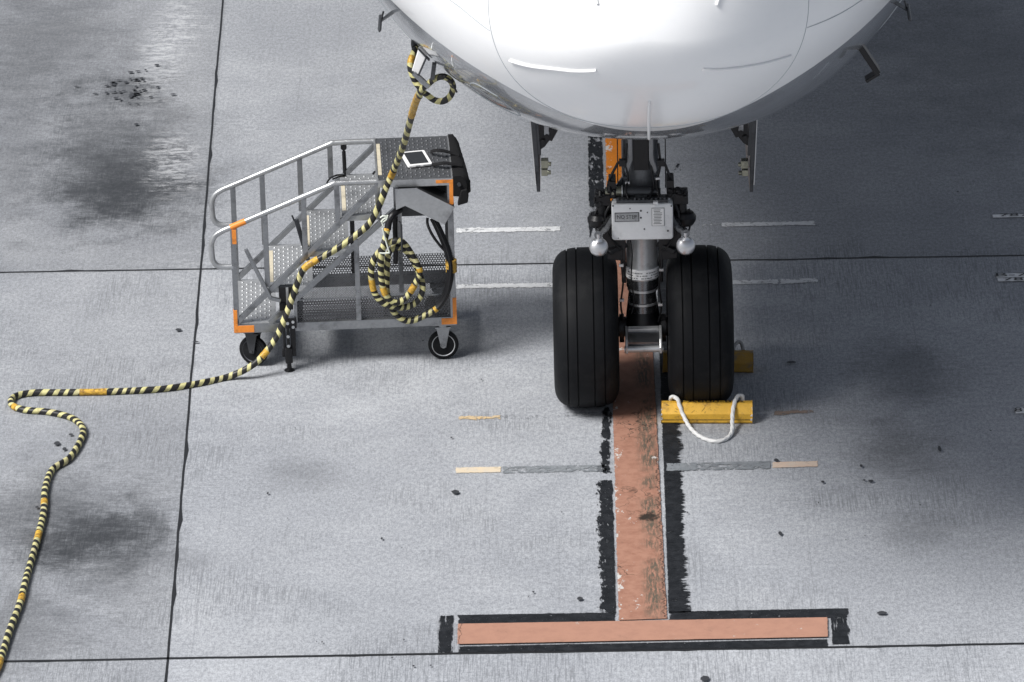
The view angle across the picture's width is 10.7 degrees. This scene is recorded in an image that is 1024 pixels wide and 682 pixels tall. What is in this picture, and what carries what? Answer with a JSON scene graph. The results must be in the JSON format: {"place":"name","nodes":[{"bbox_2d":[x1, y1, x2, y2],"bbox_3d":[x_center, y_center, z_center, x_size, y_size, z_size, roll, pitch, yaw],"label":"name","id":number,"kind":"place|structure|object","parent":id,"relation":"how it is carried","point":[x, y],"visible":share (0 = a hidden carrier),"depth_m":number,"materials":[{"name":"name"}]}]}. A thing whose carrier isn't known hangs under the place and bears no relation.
{"place":"outdoors","nodes":[
{"label":"outdoors","id":0,"kind":"place"},
{"bbox_2d":[0,0,1023,681],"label":"apron","id":1,"kind":"object","parent":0,"point":[348,450],"visible":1,"depth_m":34.50,"materials":[{"name":"concrete"}]},
{"bbox_2d":[164,0,223,681],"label":"expansion joint","id":2,"kind":"object","parent":1,"relation":"on","point":[180,518],"visible":1,"depth_m":34.80,"materials":[{"name":"black rubber"}]},
{"bbox_2d":[0,39,457,670],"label":"power cable","id":3,"kind":"object","parent":1,"relation":"on","point":[360,231],"visible":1,"depth_m":34.18,"materials":[{"name":"rubber"}]},
{"bbox_2d":[208,135,458,371],"bbox_3d":[-1.145,-0.553,34.918,1.562,1.256,0.852,-2,22,-2],"label":"step cart","id":4,"kind":"object","parent":1,"relation":"on","point":[427,191],"visible":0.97,"depth_m":34.73,"materials":[{"name":"metal"}]},
{"bbox_2d":[368,207,456,323],"bbox_3d":[-0.635,-0.483,34.557,0.571,0.778,0.192,-8,23,-16],"label":"coiled cable","id":5,"kind":"object","parent":4,"relation":"hanging from","point":[395,243],"visible":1,"depth_m":34.52,"materials":[{"name":"multicoloured rubber"},{"name":"yellow rubber"},{"name":"orange tape"}]},
{"bbox_2d":[402,150,431,167],"bbox_3d":[-0.607,-1.155,34.679,0.158,0.015,0.262,-6,22,-11],"label":"tablet","id":6,"kind":"object","parent":4,"relation":"on","point":[419,158],"visible":0.83,"depth_m":34.65,"materials":[{"name":"white plastic"}]},
{"bbox_2d":[430,134,470,204],"bbox_3d":[-0.396,-1.107,34.747,0.238,0.233,0.804,-2,22,-2],"label":"carrying bag","id":7,"kind":"object","parent":4,"relation":"hanging from","point":[461,186],"visible":1,"depth_m":34.50,"materials":[{"name":"black fabric"}]},
{"bbox_2d":[438,615,453,652],"bbox_3d":[-0.379,1.662,31.055,0.103,0.001,0.514,-1,22,1],"label":"bar border","id":8,"kind":"object","parent":1,"relation":"on","point":[444,640],"visible":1,"depth_m":31.05,"materials":[{"name":"black paint"}]},
{"bbox_2d":[455,467,500,472],"bbox_3d":[-0.205,0.781,33.224,0.289,0.001,0.100,-1,22,1],"label":"dash marking","id":9,"kind":"object","parent":1,"relation":"on","point":[475,469],"visible":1,"depth_m":33.22,"materials":[{"name":"beige paint"}]},
{"bbox_2d":[459,415,500,419],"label":"dash marking","id":10,"kind":"object","parent":1,"relation":"on","point":[479,417],"visible":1,"depth_m":33.98,"materials":[{"name":"beige paint"}]},
{"bbox_2d":[456,282,551,288],"bbox_3d":[-0.024,-0.365,36.050,0.701,0.001,0.106,-1,22,1],"label":"dash marking","id":11,"kind":"object","parent":1,"relation":"on","point":[508,285],"visible":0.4,"depth_m":36.05,"materials":[{"name":"white paint"}]},
{"bbox_2d":[456,226,559,232],"bbox_3d":[-0.024,-0.755,37.014,0.720,0.001,0.113,-1,22,1],"label":"dash marking","id":12,"kind":"object","parent":1,"relation":"on","point":[513,229],"visible":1,"depth_m":37.01,"materials":[{"name":"white paint"}]},
{"bbox_2d":[0,255,1023,272],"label":"expansion joint","id":13,"kind":"object","parent":1,"relation":"on","point":[538,263],"visible":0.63,"depth_m":36.41,"materials":[{"name":"black rubber"}]},
{"bbox_2d":[35,64,990,680],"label":"tar spots","id":14,"kind":"object","parent":1,"relation":"on","point":[703,678],"visible":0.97,"depth_m":34.03,"materials":[{"name":"black asphalt"}]},
{"bbox_2d":[4,643,1023,661],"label":"expansion joint","id":15,"kind":"object","parent":1,"relation":"on","point":[691,649],"visible":1,"depth_m":30.81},
{"bbox_2d":[457,612,615,623],"bbox_3d":[0.144,1.582,31.222,0.916,0.001,0.141,-1,22,1],"label":"bar border","id":16,"kind":"object","parent":1,"relation":"on","point":[546,617],"visible":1,"depth_m":31.23,"materials":[{"name":"black paint"}]},
{"bbox_2d":[503,465,606,472],"bbox_3d":[0.260,0.776,33.210,0.643,0.001,0.123,-1,22,1],"label":"dash marking","id":17,"kind":"object","parent":1,"relation":"on","point":[552,469],"visible":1,"depth_m":33.21,"materials":[{"name":"grey paint"}]},
{"bbox_2d":[501,411,608,417],"bbox_3d":[0.271,0.461,33.987,0.686,0.001,0.098,-2,22,-1],"label":"dash marking","id":18,"kind":"object","parent":1,"relation":"on","point":[599,414],"visible":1,"depth_m":33.99,"materials":[{"name":"paint"}]},
{"bbox_2d":[588,136,603,236],"bbox_3d":[0.581,-1.254,38.213,0.115,0.001,3.172,-1,22,1],"label":"painted black border","id":19,"kind":"object","parent":1,"relation":"on","point":[596,150],"visible":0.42,"depth_m":38.06,"materials":[{"name":"black paint"}]},
{"bbox_2d":[595,480,615,611],"bbox_3d":[0.549,1.195,32.155,0.117,0.001,1.917,-1,22,1],"label":"painted black border","id":20,"kind":"object","parent":1,"relation":"on","point":[608,535],"visible":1,"depth_m":32.13,"materials":[{"name":"black paint"}]},
{"bbox_2d":[599,407,611,472],"bbox_3d":[0.566,0.605,33.615,0.104,0.001,1.062,-1,22,1],"label":"painted black border","id":21,"kind":"object","parent":1,"relation":"on","point":[605,433],"visible":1,"depth_m":33.56,"materials":[{"name":"black paint"}]},
{"bbox_2d":[605,138,666,619],"bbox_3d":[0.772,-0.133,35.418,0.285,0.001,9.179,-1,22,1],"label":"lead in line","id":22,"kind":"object","parent":1,"relation":"on","point":[640,572],"visible":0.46,"depth_m":32.95,"materials":[{"name":"orange paint"}]},
{"bbox_2d":[457,617,827,643],"bbox_3d":[0.743,1.641,31.019,2.115,0.001,0.279,-1,22,1],"label":"stop bar","id":23,"kind":"object","parent":1,"relation":"on","point":[479,633],"visible":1,"depth_m":31.02,"materials":[{"name":"orange paint"}]},
{"bbox_2d":[458,639,827,652],"bbox_3d":[0.738,1.720,30.846,2.106,0.001,0.109,-1,22,1],"label":"bar border","id":24,"kind":"object","parent":1,"relation":"on","point":[712,644],"visible":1,"depth_m":30.85,"materials":[{"name":"black paint"}]},
{"bbox_2d":[377,0,911,407],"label":"airliner","id":25,"kind":"object","parent":1,"relation":"on","point":[639,78],"visible":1,"depth_m":29.94,"materials":[{"name":"white paint"}]},
{"bbox_2d":[412,47,435,87],"bbox_3d":[-0.500,-1.554,31.131,0.142,0.243,0.055,-1,22,1],"label":"power hatch door","id":26,"kind":"structure","parent":25,"relation":"in","point":[421,57],"depth_m":31.12,"materials":[{"name":"white metal"}]},
{"bbox_2d":[530,121,557,191],"bbox_3d":[0.191,-1.756,34.122,0.253,1.218,1.534,-1,22,1],"label":"gear door","id":27,"kind":"structure","parent":25,"relation":"in","point":[541,135],"depth_m":33.55,"materials":[{"name":"grey metal"}]},
{"bbox_2d":[731,120,757,191],"bbox_3d":[1.418,-1.767,34.110,0.246,1.245,1.534,-1,22,1],"label":"gear door","id":28,"kind":"structure","parent":25,"relation":"in","point":[747,133],"depth_m":33.55,"materials":[{"name":"grey metal"}]},
{"bbox_2d":[657,259,690,612],"bbox_3d":[0.988,0.447,33.979,0.134,0.001,5.902,-1,22,1],"label":"painted black border","id":29,"kind":"object","parent":1,"relation":"on","point":[674,498],"visible":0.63,"depth_m":32.67,"materials":[{"name":"black paint"}]},
{"bbox_2d":[661,394,752,443],"bbox_3d":[1.197,0.474,33.697,0.567,0.167,0.439,0,22,3],"label":"wheel chock","id":30,"kind":"object","parent":1,"relation":"on","point":[731,412],"visible":1,"depth_m":33.80,"materials":[{"name":"yellow paint"}]},
{"bbox_2d":[663,339,752,372],"bbox_3d":[1.241,0.097,34.614,0.575,0.177,0.156,0,22,3],"label":"wheel chock","id":31,"kind":"object","parent":1,"relation":"on","point":[743,359],"visible":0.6,"depth_m":34.56,"materials":[{"name":"yellow paint"}]},
{"bbox_2d":[666,461,770,470],"bbox_3d":[1.252,0.757,33.194,0.648,0.001,0.137,-1,22,1],"label":"dash marking","id":32,"kind":"object","parent":1,"relation":"on","point":[748,465],"visible":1,"depth_m":33.20,"materials":[{"name":"grey paint"}]},
{"bbox_2d":[733,279,778,283],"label":"dash marking","id":33,"kind":"object","parent":1,"relation":"on","point":[774,281],"visible":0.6,"depth_m":36.01,"materials":[{"name":"white paint"}]},
{"bbox_2d":[669,608,848,619],"bbox_3d":[1.411,1.559,31.203,1.037,0.001,0.139,-1,22,1],"label":"bar border","id":34,"kind":"object","parent":1,"relation":"on","point":[772,613],"visible":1,"depth_m":31.21,"materials":[{"name":"black paint"}]},
{"bbox_2d":[721,221,814,226],"bbox_3d":[1.733,-0.793,37.003,0.648,0.001,0.100,-1,22,1],"label":"dash marking","id":35,"kind":"object","parent":1,"relation":"on","point":[771,223],"visible":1,"depth_m":37.00,"materials":[{"name":"white paint"}]},
{"bbox_2d":[774,410,812,414],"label":"dash marking","id":36,"kind":"object","parent":1,"relation":"on","point":[781,412],"visible":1,"depth_m":33.95,"materials":[{"name":"beige paint"}]},
{"bbox_2d":[772,461,817,467],"bbox_3d":[1.718,0.748,33.192,0.292,0.001,0.107,-1,22,1],"label":"dash marking","id":37,"kind":"object","parent":1,"relation":"on","point":[796,464],"visible":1,"depth_m":33.19,"materials":[{"name":"beige paint"}]},
{"bbox_2d":[779,278,817,283],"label":"dash marking","id":38,"kind":"object","parent":1,"relation":"on","point":[790,281],"visible":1,"depth_m":36.01,"materials":[{"name":"white paint"}]},
{"bbox_2d":[831,618,849,643],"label":"bar border","id":39,"kind":"object","parent":1,"relation":"on","point":[840,632],"visible":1,"depth_m":30.96,"materials":[{"name":"black paint"}]},
{"bbox_2d":[993,213,1023,217],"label":"stand label","id":40,"kind":"object","parent":1,"relation":"on","point":[1008,215],"visible":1,"depth_m":37.04,"materials":[{"name":"white paint"}]},
{"bbox_2d":[996,273,1023,280],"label":"stand label","id":41,"kind":"object","parent":1,"relation":"on","point":[1002,276],"visible":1,"depth_m":35.99,"materials":[{"name":"white paint"}]},
{"bbox_2d":[1015,408,1023,412],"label":"stand label","id":42,"kind":"object","parent":1,"relation":"on","point":[1019,410],"visible":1,"depth_m":33.89,"materials":[{"name":"white paint"}]}
]}

